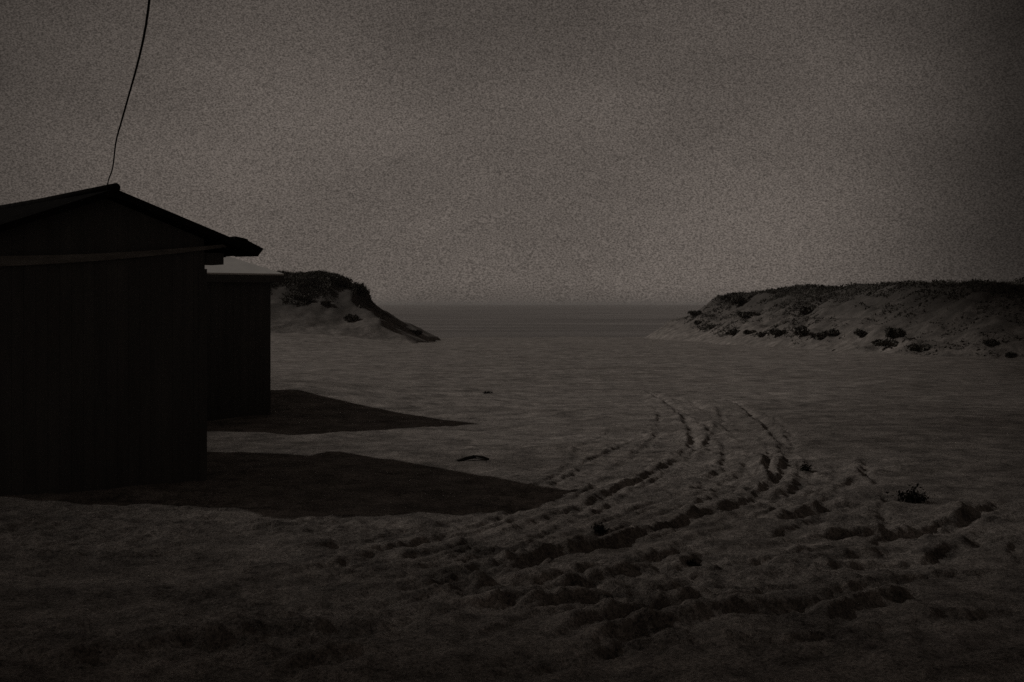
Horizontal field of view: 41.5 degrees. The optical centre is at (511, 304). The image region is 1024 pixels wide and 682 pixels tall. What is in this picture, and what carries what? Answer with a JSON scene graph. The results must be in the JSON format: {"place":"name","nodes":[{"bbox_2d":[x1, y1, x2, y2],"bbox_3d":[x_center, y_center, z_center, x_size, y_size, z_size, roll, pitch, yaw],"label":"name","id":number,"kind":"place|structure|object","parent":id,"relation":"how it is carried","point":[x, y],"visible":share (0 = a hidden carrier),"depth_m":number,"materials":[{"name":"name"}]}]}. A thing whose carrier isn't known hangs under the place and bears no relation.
{"place":"outdoors","nodes":[
{"label":"outdoors","id":0,"kind":"place"},
{"bbox_2d":[271,279,440,343],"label":"sand dune","id":1,"kind":"structure","parent":0,"point":[314,317],"depth_m":91.87,"materials":[{"name":"beige sand"}]},
{"bbox_2d":[320,300,330,304],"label":"dune shrub","id":2,"kind":"object","parent":1,"relation":"on","point":[322,302],"visible":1,"depth_m":92.99,"materials":[{"name":"green plant"}]},
{"bbox_2d":[271,268,391,319],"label":"dune scrub","id":3,"kind":"object","parent":1,"relation":"on","point":[308,277],"visible":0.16,"depth_m":96.06,"materials":[{"name":"green plant"}]},
{"bbox_2d":[325,274,352,285],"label":"dune shrub","id":4,"kind":"object","parent":1,"relation":"on","point":[342,280],"visible":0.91,"depth_m":96.45,"materials":[{"name":"green plant"}]},
{"bbox_2d":[343,314,358,321],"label":"dune shrub","id":5,"kind":"object","parent":1,"relation":"on","point":[349,317],"visible":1,"depth_m":91.15,"materials":[{"name":"green plant"}]},
{"bbox_2d":[351,281,372,297],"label":"dune shrub","id":6,"kind":"object","parent":1,"relation":"on","point":[362,290],"visible":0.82,"depth_m":97.78,"materials":[{"name":"green plant"}]},
{"bbox_2d":[0,333,1023,681],"bbox_3d":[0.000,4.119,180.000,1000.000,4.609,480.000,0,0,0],"label":"sand beach","id":7,"kind":"structure","parent":0,"point":[342,513],"depth_m":13.13,"materials":[{"name":"beige sand"}]},
{"bbox_2d":[0,183,262,495],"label":"beach hut","id":8,"kind":"object","parent":7,"relation":"on","point":[103,338],"visible":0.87,"depth_m":16.11,"materials":[{"name":"wood"}]},
{"bbox_2d":[106,0,150,191],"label":"overhead cable","id":9,"kind":"object","parent":8,"relation":"attached to","point":[142,42],"visible":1,"depth_m":13.75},
{"bbox_2d":[205,256,283,420],"bbox_3d":[-7.723,0.565,27.236,3.824,3.970,6.024,0,0,-38],"label":"beach hut","id":10,"kind":"object","parent":7,"relation":"on","point":[238,338],"visible":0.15,"depth_m":25.63,"materials":[{"name":"brown wood"}]},
{"bbox_2d":[456,455,488,460],"bbox_3d":[-0.549,2.172,19.013,0.459,0.084,0.205,0,0,0],"label":"driftwood branch","id":11,"kind":"object","parent":7,"relation":"on","point":[481,457],"visible":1,"depth_m":19.03,"materials":[{"name":"brown wood"}]},
{"bbox_2d":[591,522,608,533],"bbox_3d":[0.843,2.128,12.835,0.177,0.112,0.136,0,0,-12],"label":"seaweed clump","id":12,"kind":"object","parent":7,"relation":"on","point":[600,529],"visible":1,"depth_m":12.82,"materials":[{"name":"plant"}]},
{"bbox_2d":[686,559,700,565],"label":"seaweed clump","id":13,"kind":"object","parent":7,"relation":"on","point":[691,563],"visible":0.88,"depth_m":11.62,"materials":[{"name":"plant"}]},
{"bbox_2d":[800,462,811,470],"bbox_3d":[3.888,2.163,17.954,0.157,0.147,0.119,0,0,-26],"label":"seaweed clump","id":14,"kind":"object","parent":7,"relation":"on","point":[805,467],"visible":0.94,"depth_m":17.94,"materials":[{"name":"plant"}]},
{"bbox_2d":[886,483,928,503],"bbox_3d":[4.454,2.104,15.037,0.541,0.226,0.424,0,0,0],"label":"beach plant","id":15,"kind":"object","parent":7,"relation":"on","point":[909,497],"visible":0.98,"depth_m":14.99,"materials":[{"name":"plant"}]},
{"bbox_2d":[0,0,1023,304],"label":"sky","id":16,"kind":"structure","parent":0,"point":[419,152],"materials":[{"name":"grey"}]},
{"bbox_2d":[377,305,703,337],"bbox_3d":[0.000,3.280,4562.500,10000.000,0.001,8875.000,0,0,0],"label":"sea","id":17,"kind":"structure","parent":0,"point":[482,321],"depth_m":288.58,"materials":[{"name":"grey liquid"}]},
{"bbox_2d":[645,281,1023,358],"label":"sand dune","id":18,"kind":"structure","parent":0,"point":[675,329],"depth_m":70.16,"materials":[{"name":"beige sand"}]},
{"bbox_2d":[687,310,702,316],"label":"dune shrub","id":19,"kind":"object","parent":18,"relation":"on","point":[693,313],"visible":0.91,"depth_m":119.47,"materials":[{"name":"green plant"}]},
{"bbox_2d":[707,323,715,328],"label":"dune shrub","id":20,"kind":"object","parent":18,"relation":"on","point":[711,326],"visible":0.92,"depth_m":108.30,"materials":[{"name":"green plant"}]},
{"bbox_2d":[720,294,733,300],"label":"dune shrub","id":21,"kind":"object","parent":18,"relation":"on","point":[724,298],"visible":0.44,"depth_m":119.39,"materials":[{"name":"green plant"}]},
{"bbox_2d":[726,328,739,335],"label":"dune shrub","id":22,"kind":"object","parent":18,"relation":"on","point":[734,331],"visible":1,"depth_m":92.89,"materials":[{"name":"green plant"}]},
{"bbox_2d":[726,295,753,304],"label":"dune shrub","id":23,"kind":"object","parent":18,"relation":"on","point":[738,300],"visible":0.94,"depth_m":113.64,"materials":[{"name":"green plant"}]},
{"bbox_2d":[736,311,760,317],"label":"dune shrub","id":24,"kind":"object","parent":18,"relation":"on","point":[741,314],"visible":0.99,"depth_m":102.70,"materials":[{"name":"green plant"}]},
{"bbox_2d":[743,329,755,333],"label":"dune shrub","id":25,"kind":"object","parent":18,"relation":"on","point":[746,331],"visible":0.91,"depth_m":91.59,"materials":[{"name":"green plant"}]},
{"bbox_2d":[757,331,766,336],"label":"dune shrub","id":26,"kind":"object","parent":18,"relation":"on","point":[760,334],"visible":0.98,"depth_m":82.12,"materials":[{"name":"green plant"}]},
{"bbox_2d":[767,328,785,335],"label":"dune shrub","id":27,"kind":"object","parent":18,"relation":"on","point":[776,331],"visible":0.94,"depth_m":79.44,"materials":[{"name":"green plant"}]},
{"bbox_2d":[793,325,808,335],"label":"dune shrub","id":28,"kind":"object","parent":18,"relation":"on","point":[800,331],"visible":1,"depth_m":73.98,"materials":[{"name":"green plant"}]},
{"bbox_2d":[800,304,816,314],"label":"dune shrub","id":29,"kind":"object","parent":18,"relation":"on","point":[804,310],"visible":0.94,"depth_m":89.99,"materials":[{"name":"green plant"}]},
{"bbox_2d":[811,330,831,338],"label":"dune shrub","id":30,"kind":"object","parent":18,"relation":"on","point":[822,334],"visible":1,"depth_m":71.81,"materials":[{"name":"green plant"}]},
{"bbox_2d":[829,328,839,335],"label":"dune shrub","id":31,"kind":"object","parent":18,"relation":"on","point":[833,332],"visible":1,"depth_m":71.69,"materials":[{"name":"green plant"}]},
{"bbox_2d":[677,277,1023,356],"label":"dune scrub","id":32,"kind":"object","parent":18,"relation":"on","point":[1008,286],"visible":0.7,"depth_m":80.68,"materials":[{"name":"green plant"}]},
{"bbox_2d":[853,328,866,337],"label":"dune shrub","id":33,"kind":"object","parent":18,"relation":"on","point":[860,333],"visible":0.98,"depth_m":68.49,"materials":[{"name":"green plant"}]},
{"bbox_2d":[871,338,898,346],"bbox_3d":[17.636,1.841,63.657,1.561,0.525,1.458,0,0,0],"label":"dune shrub","id":34,"kind":"object","parent":18,"relation":"on","point":[881,342],"visible":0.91,"depth_m":63.20,"materials":[{"name":"green plant"}]},
{"bbox_2d":[884,326,906,337],"bbox_3d":[18.210,1.326,64.070,1.058,0.647,0.890,0,0,0],"label":"dune shrub","id":35,"kind":"object","parent":18,"relation":"on","point":[891,332],"visible":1,"depth_m":63.98,"materials":[{"name":"green plant"}]},
{"bbox_2d":[907,343,930,350],"bbox_3d":[18.300,1.946,60.565,1.121,0.448,0.988,0,0,0],"label":"dune shrub","id":36,"kind":"object","parent":18,"relation":"on","point":[920,347],"visible":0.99,"depth_m":60.36,"materials":[{"name":"green plant"}]},
{"bbox_2d":[982,339,1000,345],"bbox_3d":[20.089,1.621,56.508,0.894,0.424,0.647,0,0,0],"label":"dune shrub","id":37,"kind":"object","parent":18,"relation":"on","point":[988,342],"visible":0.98,"depth_m":56.33,"materials":[{"name":"green plant"}]},
{"bbox_2d":[1005,352,1016,357],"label":"dune shrub","id":38,"kind":"object","parent":18,"relation":"on","point":[1010,354],"visible":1,"depth_m":54.66,"materials":[{"name":"green plant"}]}
]}

